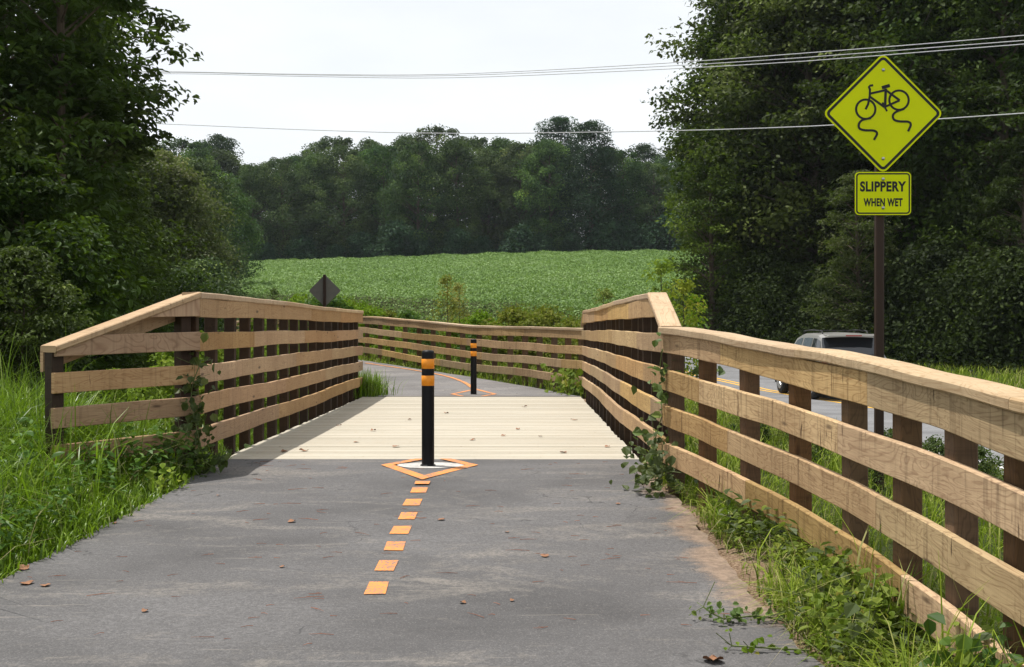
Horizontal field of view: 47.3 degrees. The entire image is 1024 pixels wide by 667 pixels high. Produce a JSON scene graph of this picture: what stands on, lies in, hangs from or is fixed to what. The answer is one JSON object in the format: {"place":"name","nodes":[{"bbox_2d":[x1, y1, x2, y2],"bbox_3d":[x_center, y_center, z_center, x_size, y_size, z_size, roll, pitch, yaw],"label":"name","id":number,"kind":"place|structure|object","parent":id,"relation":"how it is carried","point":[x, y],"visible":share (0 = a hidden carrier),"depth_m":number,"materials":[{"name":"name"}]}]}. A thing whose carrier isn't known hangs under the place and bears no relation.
{"place":"outdoors","nodes":[
{"label":"outdoors","id":0,"kind":"place"},
{"bbox_2d":[0,375,215,534],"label":"tall grass","id":1,"kind":"structure","parent":0,"point":[99,461],"depth_m":7.67,"materials":[{"name":"plant"}]},
{"bbox_2d":[0,317,235,582],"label":"verge grass","id":2,"kind":"structure","parent":0,"point":[106,506],"depth_m":7.45,"materials":[{"name":"plant"}]},
{"bbox_2d":[87,362,354,456],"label":"shade grass","id":3,"kind":"structure","parent":0,"point":[220,446],"depth_m":14.21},
{"bbox_2d":[0,0,739,233],"label":"sky","id":4,"kind":"structure","parent":0,"point":[377,38],"materials":[{"name":"white"}]},
{"bbox_2d":[238,359,574,395],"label":"path beyond bridge","id":5,"kind":"structure","parent":0,"point":[446,384],"depth_m":20.91,"materials":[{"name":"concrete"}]},
{"bbox_2d":[470,339,476,396],"bbox_3d":[-0.628,0.569,19.156,0.123,0.959,0.123,0,0,0],"label":"bollard","id":6,"kind":"object","parent":5,"relation":"on","point":[473,343],"visible":0.91,"depth_m":19.11,"materials":[{"name":"black plastic"}]},
{"bbox_2d":[0,458,824,666],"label":"path","id":7,"kind":"structure","parent":0,"point":[628,608],"depth_m":5.75,"materials":[{"name":"asphalt"}]},
{"bbox_2d":[31,461,748,644],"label":"fallen leaves","id":8,"kind":"object","parent":7,"relation":"on","point":[367,534],"visible":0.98,"depth_m":6.17,"materials":[{"name":"plant"}]},
{"bbox_2d":[420,350,435,465],"bbox_3d":[-0.661,0.609,9.206,0.123,0.959,0.123,0,0,0],"label":"bollard","id":9,"kind":"object","parent":7,"relation":"on","point":[427,368],"visible":0.94,"depth_m":9.16,"materials":[{"name":"black plastic"}]},
{"bbox_2d":[108,347,718,409],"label":"verge grass","id":10,"kind":"structure","parent":0,"point":[400,362],"depth_m":24.16,"materials":[{"name":"plant"}]},
{"bbox_2d":[0,268,1022,666],"bbox_3d":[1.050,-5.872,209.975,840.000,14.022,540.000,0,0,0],"label":"ground","id":11,"kind":"structure","parent":0,"point":[734,558],"depth_m":7.43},
{"bbox_2d":[0,245,113,409],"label":"shrub","id":12,"kind":"object","parent":11,"relation":"on","point":[28,279],"visible":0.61,"depth_m":13.02,"materials":[{"name":"green plant"}]},
{"bbox_2d":[0,0,129,222],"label":"tree","id":13,"kind":"object","parent":11,"relation":"on","point":[7,92],"visible":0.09,"depth_m":20.05,"materials":[{"name":"green plant"}]},
{"bbox_2d":[0,98,144,394],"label":"shrub","id":14,"kind":"object","parent":11,"relation":"on","point":[16,141],"visible":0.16,"depth_m":15.55,"materials":[{"name":"green plant"}]},
{"bbox_2d":[0,155,158,403],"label":"shrub","id":15,"kind":"object","parent":11,"relation":"on","point":[27,188],"visible":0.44,"depth_m":15.00,"materials":[{"name":"green plant"}]},
{"bbox_2d":[0,0,163,337],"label":"tree","id":16,"kind":"object","parent":11,"relation":"on","point":[35,50],"visible":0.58,"depth_m":17.70,"materials":[{"name":"green plant"}]},
{"bbox_2d":[0,0,178,344],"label":"tree","id":17,"kind":"object","parent":11,"relation":"on","point":[144,80],"visible":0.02,"depth_m":23.72,"materials":[{"name":"green plant"}]},
{"bbox_2d":[2,180,179,391],"bbox_3d":[-7.211,-0.649,19.874,4.192,3.951,4.693,0,0,-23],"label":"shrub","id":18,"kind":"object","parent":11,"relation":"on","point":[129,247],"visible":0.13,"depth_m":19.53,"materials":[{"name":"green plant"}]},
{"bbox_2d":[0,402,203,555],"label":"broad leaved weeds","id":19,"kind":"object","parent":11,"relation":"on","point":[109,465],"visible":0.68,"depth_m":7.52,"materials":[{"name":"green plant"}]},
{"bbox_2d":[5,1,204,302],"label":"tree","id":20,"kind":"object","parent":11,"relation":"on","point":[138,142],"visible":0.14,"depth_m":24.53,"materials":[{"name":"green plant"}]},
{"bbox_2d":[66,160,200,367],"bbox_3d":[-8.384,-1.027,22.337,5.541,4.664,4.949,0,0,12],"label":"shrub","id":21,"kind":"object","parent":11,"relation":"on","point":[125,218],"visible":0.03,"depth_m":22.40,"materials":[{"name":"green plant"}]},
{"bbox_2d":[68,153,221,364],"bbox_3d":[-9.781,-1.489,26.477,6.193,5.213,5.532,0,0,-45],"label":"shrub","id":22,"kind":"object","parent":11,"relation":"on","point":[167,240],"visible":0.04,"depth_m":26.79,"materials":[{"name":"green plant"}]},
{"bbox_2d":[110,148,217,293],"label":"tree","id":23,"kind":"object","parent":11,"relation":"on","point":[150,166],"visible":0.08,"depth_m":54.19,"materials":[{"name":"green plant"}]},
{"bbox_2d":[144,462,187,493],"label":"leafy weed","id":24,"kind":"object","parent":11,"relation":"on","point":[169,480],"visible":0.83,"depth_m":8.12,"materials":[{"name":"green plant"}]},
{"bbox_2d":[138,147,230,266],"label":"tree","id":25,"kind":"object","parent":11,"relation":"on","point":[171,159],"visible":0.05,"depth_m":61.89,"materials":[{"name":"green plant"}]},
{"bbox_2d":[142,265,238,332],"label":"bush","id":26,"kind":"object","parent":11,"relation":"on","point":[196,279],"visible":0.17,"depth_m":43.60,"materials":[{"name":"green plant"}]},
{"bbox_2d":[142,163,242,287],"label":"tree","id":27,"kind":"object","parent":11,"relation":"on","point":[197,196],"visible":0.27,"depth_m":55.43,"materials":[{"name":"green plant"}]},
{"bbox_2d":[84,318,308,443],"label":"undergrowth","id":28,"kind":"object","parent":11,"relation":"on","point":[161,358],"visible":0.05,"depth_m":14.09,"materials":[{"name":"green plant"}]},
{"bbox_2d":[149,415,250,477],"bbox_3d":[-2.421,0.999,8.694,0.933,0.807,0.597,0,0,-27],"label":"vine","id":29,"kind":"object","parent":11,"relation":"on","point":[183,460],"visible":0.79,"depth_m":8.71,"materials":[{"name":"green plant"}]},
{"bbox_2d":[40,292,363,472],"bbox_3d":[-2.792,0.590,13.449,0.897,1.872,10.935,0,0,0],"label":"bridge railing","id":30,"kind":"object","parent":11,"relation":"on","point":[320,350],"visible":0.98,"depth_m":9.66,"materials":[{"name":"brown wood"}]},
{"bbox_2d":[169,333,227,473],"bbox_3d":[-2.391,0.574,8.859,0.388,1.161,0.363,0,0,-45],"label":"vine","id":31,"kind":"object","parent":30,"relation":"attached to","point":[196,415],"visible":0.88,"depth_m":8.84,"materials":[{"name":"green plant"}]},
{"bbox_2d":[152,254,255,331],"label":"bush","id":32,"kind":"object","parent":11,"relation":"on","point":[214,271],"visible":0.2,"depth_m":49.49,"materials":[{"name":"green plant"}]},
{"bbox_2d":[176,140,238,225],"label":"tree","id":33,"kind":"object","parent":11,"relation":"on","point":[205,150],"visible":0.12,"depth_m":162.15,"materials":[{"name":"green plant"}]},
{"bbox_2d":[177,156,254,289],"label":"tree","id":34,"kind":"object","parent":11,"relation":"on","point":[196,164],"visible":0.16,"depth_m":84.66,"materials":[{"name":"green plant"}]},
{"bbox_2d":[187,171,267,284],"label":"tree","id":35,"kind":"object","parent":11,"relation":"on","point":[250,227],"visible":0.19,"depth_m":95.00,"materials":[{"name":"green plant"}]},
{"bbox_2d":[199,133,263,219],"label":"tree","id":36,"kind":"object","parent":11,"relation":"on","point":[223,142],"visible":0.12,"depth_m":177.26,"materials":[{"name":"leaf"},{"name":"bark"}]},
{"bbox_2d":[209,148,265,220],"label":"tree","id":37,"kind":"object","parent":11,"relation":"on","point":[225,159],"visible":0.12,"depth_m":167.19,"materials":[{"name":"green plant"}]},
{"bbox_2d":[230,164,292,258],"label":"tree","id":38,"kind":"object","parent":11,"relation":"on","point":[248,172],"visible":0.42,"depth_m":161.91,"materials":[{"name":"green plant"}]},
{"bbox_2d":[237,157,333,258],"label":"tree","id":39,"kind":"object","parent":11,"relation":"on","point":[282,164],"visible":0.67,"depth_m":162.61,"materials":[{"name":"green plant"}]},
{"bbox_2d":[278,152,347,258],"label":"tree","id":40,"kind":"object","parent":11,"relation":"on","point":[308,162],"visible":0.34,"depth_m":165.45,"materials":[{"name":"green plant"}]},
{"bbox_2d":[309,275,339,306],"bbox_3d":[-4.994,-0.370,31.199,0.834,2.401,0.070,0,0,0],"label":"road sign","id":41,"kind":"object","parent":11,"relation":"on","point":[324,290],"visible":0.87,"depth_m":31.23,"materials":[{"name":"grey metal"}]},
{"bbox_2d":[277,135,386,240],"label":"tree","id":42,"kind":"object","parent":11,"relation":"on","point":[322,144],"visible":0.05,"depth_m":175.75,"materials":[{"name":"green plant"}]},
{"bbox_2d":[295,144,385,257],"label":"tree","id":43,"kind":"object","parent":11,"relation":"on","point":[355,166],"visible":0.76,"depth_m":163.55,"materials":[{"name":"green plant"}]},
{"bbox_2d":[354,366,407,399],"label":"grass tuft","id":44,"kind":"object","parent":11,"relation":"on","point":[371,386],"visible":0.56,"depth_m":18.80,"materials":[{"name":"plant"}]},
{"bbox_2d":[330,144,434,255],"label":"tree","id":45,"kind":"object","parent":11,"relation":"on","point":[383,152],"visible":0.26,"depth_m":168.69,"materials":[{"name":"green plant"}]},
{"bbox_2d":[363,134,448,251],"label":"tree","id":46,"kind":"object","parent":11,"relation":"on","point":[402,144],"visible":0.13,"depth_m":174.35,"materials":[{"name":"green plant"}]},
{"bbox_2d":[282,292,531,362],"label":"roadside weeds","id":47,"kind":"object","parent":11,"relation":"on","point":[370,310],"visible":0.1,"depth_m":31.38,"materials":[{"name":"green plant"}]},
{"bbox_2d":[236,316,583,392],"bbox_3d":[-3.668,0.469,28.794,0.871,1.895,21.789,0,0,-29],"label":"curved fence","id":48,"kind":"object","parent":11,"relation":"on","point":[567,349],"visible":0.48,"depth_m":23.26,"materials":[{"name":"brown wood"}]},
{"bbox_2d":[375,140,464,255],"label":"tree","id":49,"kind":"object","parent":11,"relation":"on","point":[406,168],"visible":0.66,"depth_m":162.09,"materials":[{"name":"green plant"}]},
{"bbox_2d":[378,124,485,252],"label":"tree","id":50,"kind":"object","parent":11,"relation":"on","point":[428,135],"visible":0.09,"depth_m":174.55,"materials":[{"name":"green plant"}]},
{"bbox_2d":[229,397,638,458],"bbox_3d":[-0.658,1.164,14.137,3.477,0.287,8.897,0,0,0],"label":"footbridge","id":51,"kind":"object","parent":11,"relation":"on","point":[550,427],"visible":0.88,"depth_m":12.20,"materials":[{"name":"brown wood"}]},
{"bbox_2d":[581,292,681,486],"bbox_3d":[1.150,0.591,13.522,0.183,1.870,10.750,0,0,0],"label":"bridge railing","id":52,"kind":"object","parent":51,"relation":"on","point":[620,353],"visible":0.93,"depth_m":11.04,"materials":[{"name":"brown wood"}]},
{"bbox_2d":[632,332,668,483],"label":"vine","id":53,"kind":"object","parent":52,"relation":"attached to","point":[661,395],"visible":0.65,"depth_m":8.12,"materials":[{"name":"green plant"}]},
{"bbox_2d":[299,296,577,367],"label":"roadside weeds","id":54,"kind":"object","parent":11,"relation":"on","point":[333,302],"visible":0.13,"depth_m":32.92,"materials":[{"name":"green plant"}]},
{"bbox_2d":[426,274,462,346],"bbox_3d":[-1.566,-0.174,27.553,0.997,2.448,0.892,0,0,8],"label":"sapling","id":55,"kind":"object","parent":11,"relation":"on","point":[445,284],"visible":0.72,"depth_m":27.46,"materials":[{"name":"green plant"}]},
{"bbox_2d":[420,138,499,253],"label":"tree","id":56,"kind":"object","parent":11,"relation":"on","point":[456,148],"visible":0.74,"depth_m":163.17,"materials":[{"name":"green plant"}]},
{"bbox_2d":[345,299,582,384],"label":"roadside weeds","id":57,"kind":"object","parent":11,"relation":"on","point":[514,316],"visible":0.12,"depth_m":25.21,"materials":[{"name":"green plant"}]},
{"bbox_2d":[413,135,516,239],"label":"tree","id":58,"kind":"object","parent":11,"relation":"on","point":[475,143],"visible":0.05,"depth_m":176.39,"materials":[{"name":"green plant"}]},
{"bbox_2d":[227,212,704,260],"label":"wood edge scrub","id":59,"kind":"object","parent":11,"relation":"on","point":[396,231],"visible":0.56,"depth_m":160.43,"materials":[{"name":"green leaf"}]},
{"bbox_2d":[452,147,532,251],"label":"tree","id":60,"kind":"object","parent":11,"relation":"on","point":[488,159],"visible":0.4,"depth_m":168.84,"materials":[{"name":"green plant"}]},
{"bbox_2d":[232,248,762,336],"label":"crop field","id":61,"kind":"structure","parent":11,"relation":"on","point":[544,274],"depth_m":101.30,"materials":[{"name":"green plant"}]},
{"bbox_2d":[467,136,537,234],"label":"tree","id":62,"kind":"object","parent":11,"relation":"on","point":[499,145],"visible":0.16,"depth_m":175.36,"materials":[{"name":"green plant"}]},
{"bbox_2d":[472,142,570,252],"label":"tree","id":63,"kind":"object","parent":11,"relation":"on","point":[508,157],"visible":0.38,"depth_m":167.95,"materials":[{"name":"green plant"}]},
{"bbox_2d":[483,139,580,246],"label":"tree","id":64,"kind":"object","parent":11,"relation":"on","point":[495,200],"visible":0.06,"depth_m":171.59,"materials":[{"name":"green plant"}]},
{"bbox_2d":[511,138,586,250],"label":"tree","id":65,"kind":"object","parent":11,"relation":"on","point":[551,148],"visible":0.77,"depth_m":164.12,"materials":[{"name":"green plant"}]},
{"bbox_2d":[513,115,606,248],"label":"tree","id":66,"kind":"object","parent":11,"relation":"on","point":[557,124],"visible":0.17,"depth_m":176.02,"materials":[{"name":"broad leaf foliage"},{"name":"bark"}]},
{"bbox_2d":[540,363,585,396],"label":"leafy weed","id":67,"kind":"object","parent":11,"relation":"on","point":[565,383],"visible":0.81,"depth_m":19.20,"materials":[{"name":"green plant"}]},
{"bbox_2d":[543,119,641,250],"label":"tree","id":68,"kind":"object","parent":11,"relation":"on","point":[601,155],"visible":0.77,"depth_m":163.22,"materials":[{"name":"green plant"}]},
{"bbox_2d":[584,148,662,249],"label":"tree","id":69,"kind":"object","parent":11,"relation":"on","point":[632,169],"visible":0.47,"depth_m":165.67,"materials":[{"name":"green plant"}]},
{"bbox_2d":[624,142,672,225],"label":"tree","id":70,"kind":"object","parent":11,"relation":"on","point":[644,150],"visible":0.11,"depth_m":178.44,"materials":[{"name":"leaf"},{"name":"bark"}]},
{"bbox_2d":[609,385,698,498],"bbox_3d":[1.027,0.783,8.003,0.648,0.830,0.524,0,0,24],"label":"vine","id":71,"kind":"object","parent":11,"relation":"on","point":[650,472],"visible":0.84,"depth_m":7.96,"materials":[{"name":"green plant"}]},
{"bbox_2d":[624,160,689,249],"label":"tree","id":72,"kind":"object","parent":11,"relation":"on","point":[648,173],"visible":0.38,"depth_m":166.07,"materials":[{"name":"green plant"}]},
{"bbox_2d":[641,257,697,326],"bbox_3d":[2.978,0.184,23.958,1.276,3.505,1.427,0,0,41],"label":"sapling","id":73,"kind":"object","parent":11,"relation":"on","point":[661,268],"visible":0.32,"depth_m":23.86,"materials":[{"name":"green plant"}]},
{"bbox_2d":[666,277,707,375],"bbox_3d":[3.299,0.406,22.950,1.100,3.020,1.229,0,0,33],"label":"sapling","id":74,"kind":"object","parent":11,"relation":"on","point":[686,286],"visible":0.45,"depth_m":22.90,"materials":[{"name":"green plant"}]},
{"bbox_2d":[656,143,755,330],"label":"young tree","id":75,"kind":"object","parent":11,"relation":"on","point":[687,268],"visible":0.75,"depth_m":53.33,"materials":[{"name":"green plant"}]},
{"bbox_2d":[640,6,821,295],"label":"tree","id":76,"kind":"object","parent":11,"relation":"on","point":[661,122],"visible":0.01,"depth_m":67.66,"materials":[{"name":"green plant"}]},
{"bbox_2d":[653,0,834,333],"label":"tree","id":77,"kind":"object","parent":11,"relation":"on","point":[707,44],"visible":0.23,"depth_m":56.39,"materials":[{"name":"green plant"}]},
{"bbox_2d":[689,582,806,627],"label":"creeping weed","id":78,"kind":"object","parent":11,"relation":"on","point":[735,613],"visible":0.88,"depth_m":5.01,"materials":[{"name":"green plant"}]},
{"bbox_2d":[518,302,1023,388],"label":"roadside grass","id":79,"kind":"structure","parent":11,"relation":"on","point":[1003,376],"depth_m":37.50,"materials":[{"name":"plant"}]},
{"bbox_2d":[716,628,826,659],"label":"creeping weed","id":80,"kind":"object","parent":11,"relation":"on","point":[752,646],"visible":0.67,"depth_m":4.62,"materials":[{"name":"green plant"}]},
{"bbox_2d":[645,0,898,327],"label":"tree","id":81,"kind":"object","parent":11,"relation":"on","point":[709,116],"visible":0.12,"depth_m":54.50,"materials":[{"name":"green plant"}]},
{"bbox_2d":[682,0,935,342],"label":"tree","id":82,"kind":"object","parent":11,"relation":"on","point":[783,219],"visible":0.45,"depth_m":51.29,"materials":[{"name":"green plant"}]},
{"bbox_2d":[757,531,872,631],"bbox_3d":[1.319,1.167,5.073,0.476,0.642,0.514,0,0,45],"label":"leafy weed","id":83,"kind":"object","parent":11,"relation":"on","point":[848,551],"visible":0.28,"depth_m":5.06,"materials":[{"name":"green plant"}]},
{"bbox_2d":[721,523,929,666],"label":"dry stalks","id":84,"kind":"object","parent":11,"relation":"on","point":[792,606],"visible":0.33,"depth_m":4.85,"materials":[{"name":"plant"}]},
{"bbox_2d":[728,0,952,327],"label":"tree","id":85,"kind":"object","parent":11,"relation":"on","point":[800,254],"visible":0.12,"depth_m":50.70,"materials":[{"name":"green plant"}]},
{"bbox_2d":[658,327,1023,666],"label":"approach fence","id":86,"kind":"object","parent":11,"relation":"on","point":[967,414],"visible":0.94,"depth_m":4.97,"materials":[{"name":"brown wood"}]},
{"bbox_2d":[782,569,902,666],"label":"leafy weed","id":87,"kind":"object","parent":11,"relation":"on","point":[831,611],"visible":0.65,"depth_m":4.48,"materials":[{"name":"green plant"}]},
{"bbox_2d":[799,168,906,335],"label":"young tree","id":88,"kind":"object","parent":11,"relation":"on","point":[840,199],"visible":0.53,"depth_m":44.55,"materials":[{"name":"green plant"}]},
{"bbox_2d":[684,234,1023,373],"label":"roadside scrub","id":89,"kind":"object","parent":11,"relation":"on","point":[951,309],"visible":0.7,"depth_m":42.31,"materials":[{"name":"green plant"}]},
{"bbox_2d":[709,488,1011,666],"bbox_3d":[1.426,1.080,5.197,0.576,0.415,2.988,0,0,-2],"label":"broad leaved weeds","id":90,"kind":"object","parent":11,"relation":"on","point":[850,609],"visible":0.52,"depth_m":4.95,"materials":[{"name":"green plant"}]},
{"bbox_2d":[726,423,1003,634],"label":"bank weeds","id":91,"kind":"object","parent":11,"relation":"on","point":[932,444],"visible":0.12,"depth_m":9.15,"materials":[{"name":"green plant"}]},
{"bbox_2d":[810,571,919,660],"bbox_3d":[1.405,1.187,4.657,0.435,0.442,0.421,0,0,0],"label":"leafy weed","id":92,"kind":"object","parent":11,"relation":"on","point":[857,576],"visible":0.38,"depth_m":4.67,"materials":[{"name":"green plant"}]},
{"bbox_2d":[825,55,940,493],"bbox_3d":[2.649,-0.269,8.390,0.828,3.431,0.086,0,0,0],"label":"warning sign","id":93,"kind":"object","parent":11,"relation":"on","point":[882,113],"visible":1,"depth_m":8.35,"materials":[{"name":"yellow metal"}]},
{"bbox_2d":[871,555,922,640],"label":"tall grass","id":94,"kind":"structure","parent":11,"relation":"on","point":[902,605],"depth_m":4.63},
{"bbox_2d":[789,0,1022,352],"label":"tree","id":95,"kind":"object","parent":11,"relation":"on","point":[855,13],"visible":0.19,"depth_m":47.62,"materials":[{"name":"green plant"}]},
{"bbox_2d":[826,0,1023,260],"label":"tree","id":96,"kind":"object","parent":11,"relation":"on","point":[903,31],"visible":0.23,"depth_m":46.11,"materials":[{"name":"green plant"}]},
{"bbox_2d":[885,0,1023,350],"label":"tree","id":97,"kind":"object","parent":11,"relation":"on","point":[1016,142],"visible":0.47,"depth_m":43.81,"materials":[{"name":"green plant"}]},
{"bbox_2d":[890,0,1023,301],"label":"tree","id":98,"kind":"object","parent":11,"relation":"on","point":[974,103],"visible":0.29,"depth_m":44.11,"materials":[{"name":"green plant"}]},
{"bbox_2d":[917,612,1023,666],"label":"creeping weed","id":99,"kind":"object","parent":11,"relation":"on","point":[969,642],"visible":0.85,"depth_m":3.82,"materials":[{"name":"green plant"}]},
{"bbox_2d":[961,155,1023,368],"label":"young tree","id":100,"kind":"object","parent":11,"relation":"on","point":[998,200],"visible":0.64,"depth_m":40.87,"materials":[{"name":"green plant"}]},
{"bbox_2d":[131,40,1023,75],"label":"power line","id":101,"kind":"object","parent":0,"point":[620,68],"visible":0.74,"depth_m":42.65,"materials":[{"name":"metal"}]},
{"bbox_2d":[140,35,1023,74],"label":"power line","id":102,"kind":"object","parent":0,"point":[619,65],"visible":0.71,"depth_m":42.48,"materials":[{"name":"metal"}]},
{"bbox_2d":[142,44,1023,77],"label":"power line","id":103,"kind":"object","parent":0,"point":[622,71],"visible":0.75,"depth_m":41.85,"materials":[{"name":"metal"}]},
{"bbox_2d":[144,113,1023,133],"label":"power line","id":104,"kind":"object","parent":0,"point":[578,132],"visible":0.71,"depth_m":42.02,"materials":[{"name":"metal"}]},
{"bbox_2d":[629,429,1023,666],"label":"verge grass","id":105,"kind":"structure","parent":0,"point":[782,586],"depth_m":5.01,"materials":[{"name":"plant"}]},
{"bbox_2d":[684,398,1002,632],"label":"bank grass","id":106,"kind":"structure","parent":0,"point":[835,463],"depth_m":7.96,"materials":[{"name":"plant"}]},
{"bbox_2d":[685,357,1003,474],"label":"road","id":107,"kind":"structure","parent":0,"point":[827,406],"depth_m":29.17,"materials":[{"name":"asphalt"}]},
{"bbox_2d":[775,329,885,398],"bbox_3d":[8.614,0.795,31.969,2.110,1.816,4.490,0,0,-4],"label":"car","id":108,"kind":"object","parent":107,"relation":"on","point":[861,343],"visible":0.15,"depth_m":30.23,"materials":[{"name":"silver metal"}]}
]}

